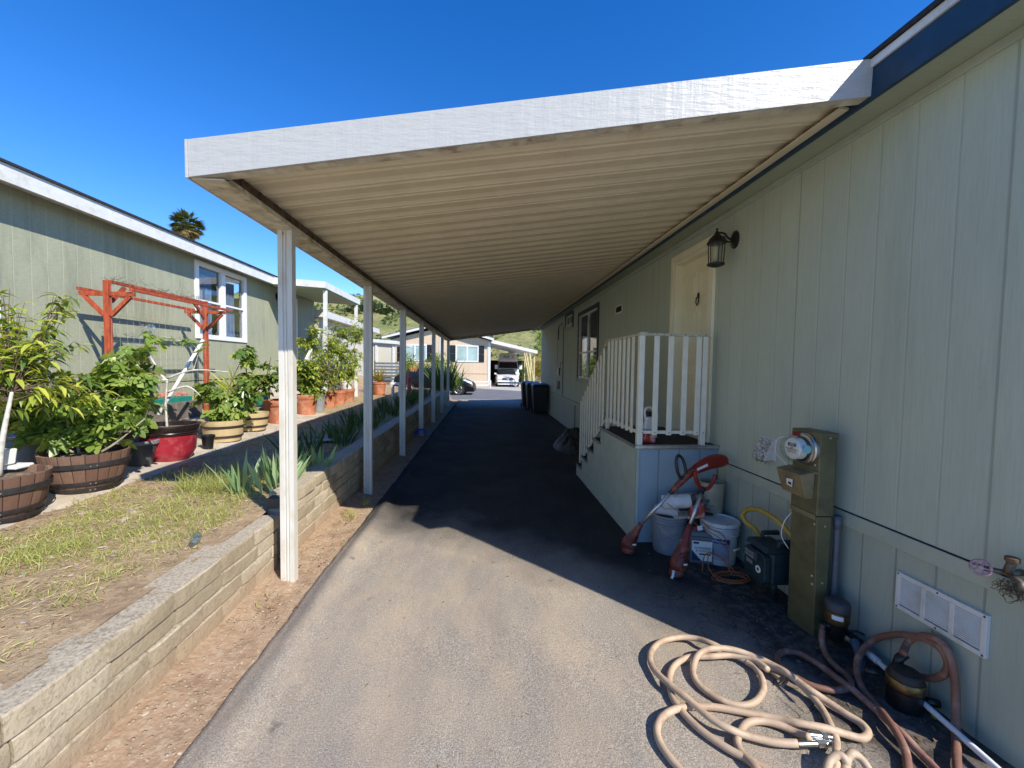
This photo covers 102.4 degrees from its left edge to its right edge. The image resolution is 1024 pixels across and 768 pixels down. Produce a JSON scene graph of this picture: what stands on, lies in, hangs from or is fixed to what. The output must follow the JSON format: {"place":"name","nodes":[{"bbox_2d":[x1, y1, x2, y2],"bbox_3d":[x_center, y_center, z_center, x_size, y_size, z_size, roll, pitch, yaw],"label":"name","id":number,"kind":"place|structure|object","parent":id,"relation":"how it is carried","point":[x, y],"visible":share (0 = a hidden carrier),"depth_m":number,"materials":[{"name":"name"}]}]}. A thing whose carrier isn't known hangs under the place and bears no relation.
{"place":"outdoors","nodes":[
{"label":"outdoors","id":0,"kind":"place"},
{"bbox_2d":[1,483,266,639],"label":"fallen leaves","id":1,"kind":"object","parent":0,"point":[41,598],"visible":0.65,"depth_m":2.81,"materials":[{"name":"plant"}]},
{"bbox_2d":[0,412,325,528],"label":"garden path","id":2,"kind":"structure","parent":0,"point":[56,501],"depth_m":4.54,"materials":[{"name":"concrete"}]},
{"bbox_2d":[0,464,53,524],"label":"barrel planter","id":3,"kind":"object","parent":2,"relation":"on","point":[23,493],"visible":0.97,"depth_m":3.10,"materials":[{"name":"wood"}]},
{"bbox_2d":[3,448,33,469],"bbox_3d":[-4.100,0.604,3.261,0.296,0.160,0.296,1,3,-4],"label":"plastic funnel","id":4,"kind":"object","parent":3,"relation":"on","point":[10,463],"visible":0.75,"depth_m":3.31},
{"bbox_2d":[0,290,118,475],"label":"long leaved tree","id":5,"kind":"object","parent":3,"relation":"in","point":[16,370],"visible":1,"depth_m":3.34,"materials":[{"name":"green plant"}]},
{"bbox_2d":[35,444,131,494],"bbox_3d":[-3.984,0.810,3.858,0.630,0.380,0.630,1,3,-4],"label":"barrel planter","id":6,"kind":"object","parent":2,"relation":"on","point":[85,472],"visible":0.8,"depth_m":3.69,"materials":[{"name":"wood"}]},
{"bbox_2d":[0,344,166,456],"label":"fig tree","id":7,"kind":"object","parent":6,"relation":"in","point":[130,382],"visible":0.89,"depth_m":3.90,"materials":[{"name":"green plant"}]},
{"bbox_2d":[118,438,159,466],"bbox_3d":[-4.185,0.784,4.636,0.350,0.310,0.350,1,3,-4],"label":"plastic pot","id":8,"kind":"object","parent":2,"relation":"on","point":[143,454],"visible":0.59,"depth_m":4.56,"materials":[{"name":"plastic"}]},
{"bbox_2d":[137,420,200,461],"bbox_3d":[-4.147,0.706,4.976,0.630,0.450,0.630,1,3,-4],"label":"glazed pot","id":9,"kind":"object","parent":2,"relation":"on","point":[178,441],"visible":0.71,"depth_m":4.82,"materials":[{"name":"red ceramic"}]},
{"bbox_2d":[156,339,204,415],"bbox_3d":[-4.350,-0.107,5.427,0.046,1.000,0.587,2,3,21],"label":"white stake","id":10,"kind":"object","parent":9,"relation":"in","point":[181,376],"visible":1,"depth_m":5.41,"materials":[{"name":"plastic"}]},
{"bbox_2d":[139,330,227,426],"bbox_3d":[-4.101,-0.063,5.207,0.953,1.211,0.380,0,3,-20],"label":"bare fig","id":11,"kind":"object","parent":9,"relation":"on","point":[148,337],"visible":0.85,"depth_m":5.06,"materials":[{"name":"white plant"}]},
{"bbox_2d":[200,434,214,449],"bbox_3d":[-4.107,0.798,5.565,0.170,0.220,0.170,1,3,-4],"label":"plastic pot","id":12,"kind":"object","parent":2,"relation":"on","point":[207,441],"visible":0.95,"depth_m":5.52,"materials":[{"name":"plastic"}]},
{"bbox_2d":[200,418,245,442],"bbox_3d":[-4.283,0.704,6.121,0.559,0.360,0.559,1,3,-4],"label":"barrel planter","id":13,"kind":"object","parent":2,"relation":"on","point":[227,431],"visible":0.77,"depth_m":5.93,"materials":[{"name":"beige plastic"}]},
{"bbox_2d":[191,348,263,426],"bbox_3d":[-4.340,0.079,6.206,1.055,1.269,0.605,1,3,-4],"label":"fig tree","id":14,"kind":"object","parent":13,"relation":"in","point":[227,407],"visible":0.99,"depth_m":6.15,"materials":[{"name":"green plant"}]},
{"bbox_2d":[244,411,269,431],"bbox_3d":[-4.431,0.653,7.012,0.532,0.340,0.532,1,3,-4],"label":"barrel planter","id":15,"kind":"object","parent":2,"relation":"on","point":[258,422],"visible":0.56,"depth_m":6.87,"materials":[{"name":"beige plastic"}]},
{"bbox_2d":[230,345,278,413],"bbox_3d":[-4.396,-0.022,7.020,0.846,1.278,0.642,1,3,-4],"label":"citrus shrub","id":16,"kind":"object","parent":15,"relation":"in","point":[266,381],"visible":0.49,"depth_m":6.99,"materials":[{"name":"green plant"}]},
{"bbox_2d":[262,398,298,423],"bbox_3d":[-4.439,0.534,7.909,0.612,0.470,0.612,1,3,-4],"label":"terracotta pot","id":17,"kind":"object","parent":2,"relation":"on","point":[271,406],"visible":0.44,"depth_m":7.66,"materials":[{"name":"ceramic"}]},
{"bbox_2d":[297,394,316,414],"bbox_3d":[-4.604,0.462,9.199,0.512,0.460,0.512,1,3,-4],"label":"terracotta pot","id":18,"kind":"object","parent":2,"relation":"on","point":[307,405],"visible":0.63,"depth_m":9.02,"materials":[{"name":"ceramic"}]},
{"bbox_2d":[297,358,328,400],"bbox_3d":[-4.578,-0.078,9.167,0.958,1.006,0.808,1,3,-4],"label":"leafy bush","id":19,"kind":"object","parent":18,"relation":"in","point":[310,386],"visible":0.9,"depth_m":9.09,"materials":[{"name":"green plant"}]},
{"bbox_2d":[0,375,439,689],"bbox_3d":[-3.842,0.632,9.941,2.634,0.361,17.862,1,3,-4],"label":"grass","id":20,"kind":"structure","parent":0,"point":[188,482],"depth_m":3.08,"materials":[{"name":"plant"}]},
{"bbox_2d":[5,432,46,463],"bbox_3d":[-4.829,0.695,3.928,0.740,0.380,0.740,1,3,-4],"label":"plastic pot","id":21,"kind":"object","parent":20,"relation":"on","point":[25,453],"visible":0.12,"depth_m":3.84,"materials":[{"name":"plastic"}]},
{"bbox_2d":[0,470,269,673],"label":"dry grass","id":22,"kind":"structure","parent":20,"relation":"on","point":[96,555],"depth_m":2.71,"materials":[{"name":"plant"}]},
{"bbox_2d":[0,462,278,660],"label":"soil clods","id":23,"kind":"object","parent":20,"relation":"on","point":[14,654],"visible":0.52,"depth_m":2.71,"materials":[{"name":"soil"}]},
{"bbox_2d":[76,276,231,410],"bbox_3d":[-5.678,-0.452,6.814,0.720,2.407,2.270,1,3,-4],"label":"garden pergola","id":24,"kind":"object","parent":20,"relation":"on","point":[107,313],"visible":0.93,"depth_m":6.11,"materials":[{"name":"red wood"}]},
{"bbox_2d":[0,157,314,404],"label":"green house","id":25,"kind":"structure","parent":20,"relation":"on","point":[58,238],"depth_m":6.60,"materials":[{"name":"green"}]},
{"bbox_2d":[194,259,246,342],"bbox_3d":[-6.785,-1.761,9.165,0.730,1.680,1.920,1,3,-4],"label":"window","id":26,"kind":"structure","parent":25,"relation":"in","point":[212,287],"depth_m":9.25,"materials":[{"name":"plastic"}]},
{"bbox_2d":[272,277,359,396],"bbox_3d":[-5.728,-1.148,12.387,1.380,3.400,3.050,1,3,-4],"label":"porch awning","id":27,"kind":"object","parent":25,"relation":"attached to","point":[324,293],"visible":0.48,"depth_m":11.52,"materials":[{"name":"white metal"}]},
{"bbox_2d":[117,392,201,433],"bbox_3d":[-5.287,0.370,5.990,0.450,0.450,1.600,1,3,-4],"label":"seed tray row","id":28,"kind":"object","parent":20,"relation":"on","point":[178,408],"visible":0.32,"depth_m":6.30,"materials":[{"name":"teal plastic"}]},
{"bbox_2d":[198,362,266,394],"bbox_3d":[-5.481,-0.103,8.233,1.019,0.791,1.345,1,3,-4],"label":"agapanthus","id":29,"kind":"object","parent":20,"relation":"on","point":[222,384],"visible":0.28,"depth_m":8.06,"materials":[{"name":"green plant"}]},
{"bbox_2d":[209,450,262,495],"bbox_3d":[-2.558,0.841,3.852,0.215,0.403,0.521,1,3,10],"label":"iris plant","id":30,"kind":"object","parent":20,"relation":"on","point":[234,482],"visible":0.88,"depth_m":3.81,"materials":[{"name":"plant"}]},
{"bbox_2d":[246,445,314,493],"bbox_3d":[-2.170,0.810,3.901,0.555,0.487,0.372,-1,3,-40],"label":"iris plant","id":31,"kind":"object","parent":20,"relation":"on","point":[265,468],"visible":0.62,"depth_m":3.87,"materials":[{"name":"plant"}]},
{"bbox_2d":[260,440,318,482],"bbox_3d":[-2.298,0.774,4.207,0.511,0.519,0.679,0,3,-15],"label":"iris plant","id":32,"kind":"object","parent":20,"relation":"on","point":[269,461],"visible":0.24,"depth_m":4.18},
{"bbox_2d":[257,331,351,398],"bbox_3d":[-5.938,-0.419,12.030,1.390,2.170,3.600,1,3,-4],"label":"entry porch","id":33,"kind":"object","parent":20,"relation":"on","point":[276,395],"visible":0.12,"depth_m":11.20,"materials":[{"name":"white"}]},
{"bbox_2d":[298,425,326,452],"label":"iris plant","id":34,"kind":"object","parent":20,"relation":"on","point":[320,438],"visible":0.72,"depth_m":5.65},
{"bbox_2d":[300,445,339,468],"bbox_3d":[-2.135,0.847,4.577,0.453,0.352,0.418,0,3,-27],"label":"iris plant","id":35,"kind":"object","parent":20,"relation":"on","point":[316,460],"visible":0.45,"depth_m":4.61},
{"bbox_2d":[316,393,325,410],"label":"plastic pot","id":36,"kind":"object","parent":20,"relation":"on","point":[320,406],"visible":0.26,"depth_m":9.90,"materials":[{"name":"plastic"}]},
{"bbox_2d":[311,365,340,393],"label":"yellowing shrub","id":37,"kind":"object","parent":36,"relation":"in","point":[328,381],"visible":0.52,"depth_m":10.15,"materials":[{"name":"green plant"}]},
{"bbox_2d":[318,391,336,407],"bbox_3d":[-4.772,0.400,10.690,0.452,0.420,0.452,1,3,-4],"label":"terracotta pot","id":38,"kind":"object","parent":20,"relation":"on","point":[330,399],"visible":0.53,"depth_m":10.55,"materials":[{"name":"ceramic"}]},
{"bbox_2d":[296,319,348,390],"bbox_3d":[-5.024,-0.717,10.672,1.614,1.907,0.782,1,3,-4],"label":"peach tree","id":39,"kind":"object","parent":38,"relation":"in","point":[310,341],"visible":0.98,"depth_m":10.62,"materials":[{"name":"green plant"}]},
{"bbox_2d":[330,390,346,404],"bbox_3d":[-4.835,0.372,11.487,0.422,0.400,0.422,1,3,-4],"label":"terracotta pot","id":40,"kind":"object","parent":20,"relation":"on","point":[340,397],"visible":0.63,"depth_m":11.36,"materials":[{"name":"ceramic"}]},
{"bbox_2d":[328,322,356,390],"bbox_3d":[-4.782,-0.765,11.522,0.974,1.933,0.768,1,3,-4],"label":"peach tree","id":41,"kind":"object","parent":40,"relation":"in","point":[344,357],"visible":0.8,"depth_m":11.45,"materials":[{"name":"green plant"}]},
{"bbox_2d":[327,419,359,446],"bbox_3d":[-2.517,0.725,6.124,0.454,0.421,0.556,1,3,-4],"label":"iris plant","id":42,"kind":"object","parent":20,"relation":"on","point":[345,435],"visible":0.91,"depth_m":6.13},
{"bbox_2d":[314,310,379,375],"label":"house","id":43,"kind":"structure","parent":20,"relation":"on","point":[341,321],"depth_m":16.50,"materials":[{"name":"white metal"}]},
{"bbox_2d":[340,388,354,401],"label":"terracotta pot","id":44,"kind":"object","parent":20,"relation":"on","point":[349,397],"visible":0.66,"depth_m":12.25,"materials":[{"name":"ceramic"}]},
{"bbox_2d":[340,380,353,388],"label":"plastic pot","id":45,"kind":"object","parent":44,"relation":"on","point":[344,385],"visible":0.75,"depth_m":12.27,"materials":[{"name":"plastic"}]},
{"bbox_2d":[340,317,362,384],"bbox_3d":[-4.787,-0.928,12.394,0.809,2.160,0.813,1,3,-4],"label":"peach tree","id":46,"kind":"object","parent":45,"relation":"in","point":[350,372],"visible":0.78,"depth_m":12.37,"materials":[{"name":"green plant"}]},
{"bbox_2d":[373,364,389,394],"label":"yucca","id":47,"kind":"object","parent":20,"relation":"on","point":[379,386],"visible":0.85,"depth_m":14.89,"materials":[{"name":"ceramic"}]},
{"bbox_2d":[418,357,463,390],"bbox_3d":[-3.137,-0.542,18.339,2.270,1.743,2.648,1,3,-4],"label":"bird of paradise","id":48,"kind":"object","parent":20,"relation":"on","point":[428,374],"visible":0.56,"depth_m":18.21,"materials":[{"name":"plant"}]},
{"bbox_2d":[91,461,404,762],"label":"gravel","id":49,"kind":"structure","parent":0,"point":[185,730],"depth_m":2.64,"materials":[{"name":"gravel"}]},
{"bbox_2d":[71,397,457,767],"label":"dirt strip","id":50,"kind":"object","parent":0,"point":[134,729],"visible":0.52,"depth_m":2.35,"materials":[{"name":"soil"}]},
{"bbox_2d":[0,389,449,767],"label":"retaining wall","id":51,"kind":"structure","parent":50,"relation":"on","point":[71,702],"depth_m":2.12,"materials":[{"name":"concrete"}]},
{"bbox_2d":[184,59,872,581],"bbox_3d":[-0.419,-0.405,9.689,3.695,3.375,15.168,1,3,-4],"label":"carport","id":52,"kind":"object","parent":50,"relation":"on","point":[474,221],"visible":0.99,"depth_m":3.00,"materials":[{"name":"white metal"}]},
{"bbox_2d":[234,293,541,373],"bbox_3d":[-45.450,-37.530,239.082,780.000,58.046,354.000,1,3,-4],"label":"hills","id":53,"kind":"structure","parent":0,"point":[525,339],"depth_m":115.17,"materials":[{"name":"plant"}]},
{"bbox_2d":[345,300,399,314],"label":"hill thicket","id":54,"kind":"object","parent":53,"relation":"on","point":[378,306],"visible":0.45,"depth_m":167.13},
{"bbox_2d":[236,292,541,357],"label":"hillside brush","id":55,"kind":"object","parent":53,"relation":"on","point":[390,315],"visible":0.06,"depth_m":143.92,"materials":[{"name":"green plant"}]},
{"bbox_2d":[0,0,933,295],"label":"sky","id":56,"kind":"structure","parent":0,"point":[100,99],"materials":[{"name":"blue"}]},
{"bbox_2d":[450,388,521,399],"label":"street","id":57,"kind":"structure","parent":0,"point":[479,393],"depth_m":23.19,"materials":[{"name":"asphalt"}]},
{"bbox_2d":[374,361,399,380],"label":"slatted gate","id":58,"kind":"structure","parent":57,"relation":"on","point":[383,366],"depth_m":23.77,"materials":[{"name":"grey wood"}]},
{"bbox_2d":[395,353,430,374],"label":"hedge bush","id":59,"kind":"object","parent":57,"relation":"on","point":[408,365],"visible":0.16,"depth_m":29.77,"materials":[{"name":"green plant"}]},
{"bbox_2d":[394,368,475,394],"bbox_3d":[-4.362,-0.155,23.667,4.512,1.569,1.849,1,3,0],"label":"black hatchback","id":60,"kind":"object","parent":57,"relation":"on","point":[468,386],"visible":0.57,"depth_m":22.85,"materials":[{"name":"paint"}]},
{"bbox_2d":[476,376,540,390],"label":"driveway","id":61,"kind":"structure","parent":0,"point":[507,387],"depth_m":31.71,"materials":[{"name":"concrete"}]},
{"bbox_2d":[494,368,518,386],"bbox_3d":[-0.476,-0.550,34.521,2.057,1.509,4.665,1,3,-4],"label":"white saloon","id":62,"kind":"object","parent":61,"relation":"on","point":[506,376],"visible":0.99,"depth_m":32.66,"materials":[{"name":"paint"}]},
{"bbox_2d":[495,353,521,377],"bbox_3d":[-0.493,-1.603,40.728,2.560,2.948,5.593,1,3,-4],"label":"camper van","id":63,"kind":"object","parent":61,"relation":"on","point":[507,360],"visible":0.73,"depth_m":38.69,"materials":[{"name":"white paint"}]},
{"bbox_2d":[490,360,526,381],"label":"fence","id":64,"kind":"object","parent":61,"relation":"on","point":[493,363],"visible":0.21,"depth_m":41.17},
{"bbox_2d":[491,340,537,381],"bbox_3d":[-0.095,-1.818,36.879,3.700,3.730,8.300,1,3,-4],"label":"carport","id":65,"kind":"object","parent":61,"relation":"on","point":[499,345],"visible":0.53,"depth_m":33.20,"materials":[{"name":"white metal"}]},
{"bbox_2d":[526,350,541,382],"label":"bamboo thicket","id":66,"kind":"object","parent":61,"relation":"on","point":[537,370],"visible":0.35,"depth_m":37.00,"materials":[{"name":"yellow plant"}]},
{"bbox_2d":[173,399,1014,767],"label":"driveway","id":67,"kind":"structure","parent":0,"point":[505,469],"depth_m":2.48,"materials":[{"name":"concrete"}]},
{"bbox_2d":[525,382,538,409],"bbox_3d":[0.806,0.470,15.596,0.582,1.079,0.775,1,3,-4],"label":"wheelie bin","id":68,"kind":"object","parent":67,"relation":"on","point":[528,405],"visible":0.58,"depth_m":15.34,"materials":[{"name":"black plastic"}]},
{"bbox_2d":[531,383,548,412],"bbox_3d":[0.984,0.512,14.707,0.582,1.079,0.775,1,3,-4],"label":"wheelie bin","id":69,"kind":"object","parent":67,"relation":"on","point":[539,392],"visible":1,"depth_m":14.44,"materials":[{"name":"black plastic"}]},
{"bbox_2d":[553,427,592,457],"bbox_3d":[1.274,1.107,8.561,0.800,0.446,1.800,1,3,-4],"label":"tarp bundle","id":70,"kind":"object","parent":67,"relation":"on","point":[567,441],"visible":0.72,"depth_m":8.22,"materials":[{"name":"plastic"}]},
{"bbox_2d":[576,332,718,541],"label":"porch steps","id":71,"kind":"structure","parent":67,"relation":"on","point":[627,476],"depth_m":4.01,"materials":[{"name":"wood"}]},
{"bbox_2d":[642,406,657,442],"bbox_3d":[1.376,0.400,4.121,0.160,0.362,0.140,1,3,-4],"label":"spray jug","id":72,"kind":"object","parent":71,"relation":"on","point":[648,438],"visible":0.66,"depth_m":4.06,"materials":[{"name":"white plastic"}]},
{"bbox_2d":[651,510,686,555],"bbox_3d":[1.455,1.367,3.822,0.319,0.352,0.333,1,3,-4],"label":"bucket","id":73,"kind":"object","parent":67,"relation":"on","point":[668,531],"visible":0.59,"depth_m":3.71,"materials":[{"name":"plastic"}]},
{"bbox_2d":[654,505,678,515],"bbox_3d":[1.410,1.159,3.767,0.207,0.082,0.080,2,3,25],"label":"masking roll","id":74,"kind":"object","parent":73,"relation":"on","point":[661,510],"visible":0.66,"depth_m":3.73,"materials":[{"name":"paper"}]},
{"bbox_2d":[661,493,691,508],"bbox_3d":[1.489,1.063,3.732,0.250,0.151,0.123,1,3,8],"label":"paper roll","id":75,"kind":"object","parent":74,"relation":"on","point":[679,500],"visible":0.93,"depth_m":3.68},
{"bbox_2d":[621,454,728,553],"bbox_3d":[1.472,1.075,3.694,0.936,0.929,0.214,1,3,-1],"label":"string trimmer","id":76,"kind":"object","parent":67,"relation":"on","point":[630,538],"visible":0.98,"depth_m":3.65,"materials":[{"name":"red plastic"}]},
{"bbox_2d":[669,471,716,578],"bbox_3d":[1.497,1.152,3.434,0.565,0.806,0.146,-1,3,-39],"label":"string trimmer","id":77,"kind":"object","parent":67,"relation":"on","point":[678,562],"visible":1,"depth_m":3.35,"materials":[{"name":"red plastic"}]},
{"bbox_2d":[688,526,712,564],"bbox_3d":[1.656,1.402,3.610,0.197,0.307,0.115,1,3,12],"label":"antifreeze jug","id":78,"kind":"object","parent":67,"relation":"on","point":[700,544],"visible":0.92,"depth_m":3.56,"materials":[{"name":"white plastic"}]},
{"bbox_2d":[667,470,750,583],"bbox_3d":[1.648,1.155,3.447,0.284,0.811,0.626,-1,3,-37],"label":"extension cord","id":79,"kind":"object","parent":67,"relation":"on","point":[728,581],"visible":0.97,"depth_m":3.37,"materials":[{"name":"rubber"}]},
{"bbox_2d":[700,513,740,566],"bbox_3d":[1.832,1.374,3.638,0.324,0.367,0.336,1,3,-4],"label":"bucket","id":80,"kind":"object","parent":67,"relation":"on","point":[727,527],"visible":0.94,"depth_m":3.52,"materials":[{"name":"plastic"}]},
{"bbox_2d":[647,634,872,767],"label":"garden hose","id":81,"kind":"object","parent":67,"relation":"on","point":[829,734],"visible":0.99,"depth_m":1.97,"materials":[{"name":"beige rubber"}]},
{"bbox_2d":[744,530,789,600],"bbox_3d":[1.890,1.351,3.010,0.306,0.510,0.240,1,3,-4],"label":"portable power unit","id":82,"kind":"object","parent":67,"relation":"on","point":[766,559],"visible":0.91,"depth_m":2.92,"materials":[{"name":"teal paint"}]},
{"bbox_2d":[740,506,790,547],"bbox_3d":[1.926,1.087,3.153,0.071,0.254,0.486,0,3,-14],"label":"corrugated hose","id":83,"kind":"object","parent":82,"relation":"attached to","point":[777,520],"visible":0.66,"depth_m":3.19,"materials":[{"name":"yellow plastic"}]},
{"bbox_2d":[775,428,838,636],"bbox_3d":[1.862,0.971,2.711,0.255,1.355,0.332,1,3,-4],"label":"electric meter pedestal","id":84,"kind":"object","parent":67,"relation":"on","point":[807,478],"visible":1,"depth_m":2.60,"materials":[{"name":"green metal"}]},
{"bbox_2d":[818,595,866,673],"bbox_3d":[1.982,1.480,2.427,0.151,0.369,0.268,0,3,-25],"label":"pressure regulator","id":85,"kind":"object","parent":67,"relation":"on","point":[835,624],"visible":0.75,"depth_m":2.45,"materials":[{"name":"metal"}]},
{"bbox_2d":[715,574,969,766],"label":"leaf litter","id":86,"kind":"object","parent":67,"relation":"on","point":[917,737],"visible":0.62,"depth_m":2.32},
{"bbox_2d":[822,748,871,767],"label":"garden hose","id":87,"kind":"object","parent":67,"relation":"on","point":[847,757],"visible":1,"depth_m":1.72,"materials":[{"name":"beige rubber"}]},
{"bbox_2d":[774,629,939,767],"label":"garden hose","id":88,"kind":"object","parent":67,"relation":"on","point":[847,686],"visible":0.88,"depth_m":2.18,"materials":[{"name":"red rubber"}]},
{"bbox_2d":[864,652,941,718],"bbox_3d":[1.967,1.508,2.076,0.251,0.243,0.204,1,3,-4],"label":"valve canister","id":89,"kind":"object","parent":67,"relation":"on","point":[906,689],"visible":0.97,"depth_m":2.03,"materials":[{"name":"black plastic"}]},
{"bbox_2d":[853,631,962,767],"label":"garden hose","id":90,"kind":"object","parent":67,"relation":"on","point":[940,645],"visible":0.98,"depth_m":1.98,"materials":[{"name":"red rubber"}]},
{"bbox_2d":[845,636,1000,767],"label":"pvc pipe","id":91,"kind":"object","parent":67,"relation":"on","point":[963,738],"visible":0.54,"depth_m":1.89,"materials":[{"name":"white plastic"}]},
{"bbox_3d":[1.924,1.398,3.872,0.125,0.300,0.220,1,3,-4],"label":"wooden box","id":92,"kind":"object","parent":67,"relation":"on","visible":0},
{"bbox_2d":[700,478,724,514],"bbox_3d":[1.867,1.078,3.853,0.220,0.340,0.200,1,3,-4],"label":"waste bin","id":93,"kind":"object","parent":92,"relation":"on","point":[714,494],"visible":0.69,"depth_m":3.77,"materials":[{"name":"plastic"}]},
{"bbox_3d":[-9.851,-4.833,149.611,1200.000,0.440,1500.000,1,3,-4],"label":"ground","id":94,"kind":"structure","parent":0,"visible":0},
{"bbox_2d":[535,0,1023,767],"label":"manufactured home","id":95,"kind":"object","parent":94,"relation":"on","point":[861,292],"visible":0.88,"depth_m":2.29,"materials":[{"name":"paint"}]},
{"bbox_2d":[557,323,563,394],"bbox_3d":[1.429,-0.753,12.401,0.067,2.104,0.925,1,3,-4],"label":"closet door","id":96,"kind":"structure","parent":95,"relation":"in","point":[560,348],"depth_m":12.30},
{"bbox_2d":[565,310,573,330],"bbox_3d":[1.791,-1.712,11.175,0.530,0.460,1.080,1,3,-4],"label":"window","id":97,"kind":"structure","parent":95,"relation":"in","point":[569,317],"depth_m":11.14,"materials":[{"name":"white glass"}]},
{"bbox_2d":[576,302,599,384],"bbox_3d":[1.912,-0.846,9.191,0.530,1.670,1.830,1,3,-4],"label":"window","id":98,"kind":"structure","parent":95,"relation":"in","point":[591,314],"depth_m":9.22,"materials":[{"name":"glass"}]},
{"bbox_2d":[678,254,707,430],"bbox_3d":[2.044,-0.414,4.585,0.095,1.950,0.720,1,3,-4],"label":"door","id":99,"kind":"structure","parent":95,"relation":"in","point":[695,278],"depth_m":4.66,"materials":[{"name":"beige paint"}]},
{"bbox_2d":[706,228,739,267],"bbox_3d":[1.910,-1.242,3.761,0.262,0.354,0.171,1,3,-4],"label":"wall lantern","id":100,"kind":"object","parent":95,"relation":"attached to","point":[717,240],"depth_m":3.73,"materials":[{"name":"black metal"}]},
{"bbox_2d":[830,515,841,595],"bbox_3d":[2.034,1.141,2.593,0.043,0.630,0.043,1,3,-4],"label":"flexible conduit","id":101,"kind":"object","parent":95,"relation":"attached to","point":[837,523],"visible":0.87,"depth_m":2.58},
{"bbox_2d":[968,555,1023,603],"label":"garden tap","id":102,"kind":"object","parent":95,"relation":"attached to","point":[1010,571],"visible":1,"depth_m":1.73,"materials":[{"name":"brown metal"}]},
{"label":"outer yard","id":103,"kind":"structure","parent":0,"visible":0},
{"bbox_2d":[373,339,411,381],"bbox_3d":[-11.167,-1.765,26.674,8.400,3.000,5.200,1,3,-4],"label":"patio enclosure","id":104,"kind":"object","parent":103,"relation":"on","point":[383,350],"visible":0.16,"depth_m":24.50,"materials":[{"name":"white metal"}]},
{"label":"far yard","id":105,"kind":"structure","parent":0,"visible":0},
{"bbox_2d":[167,208,206,240],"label":"fan palm","id":106,"kind":"object","parent":105,"relation":"on","point":[185,228],"visible":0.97,"depth_m":46.41,"materials":[{"name":"green plant"}]},
{"bbox_2d":[381,327,493,384],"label":"tan house","id":107,"kind":"structure","parent":105,"relation":"on","point":[473,355],"depth_m":32.72,"materials":[{"name":"paint"}]},
{"bbox_2d":[397,344,431,360],"bbox_3d":[-7.648,-2.455,32.461,2.730,1.310,0.059,1,3,-4],"label":"window","id":108,"kind":"structure","parent":107,"relation":"in","point":[415,348],"depth_m":32.47,"materials":[{"name":"plastic"}]},
{"bbox_2d":[450,345,483,361],"bbox_3d":[-3.567,-2.406,32.731,2.710,1.310,0.059,1,3,-4],"label":"window","id":109,"kind":"structure","parent":107,"relation":"in","point":[464,353],"depth_m":32.73,"materials":[{"name":"plastic"}]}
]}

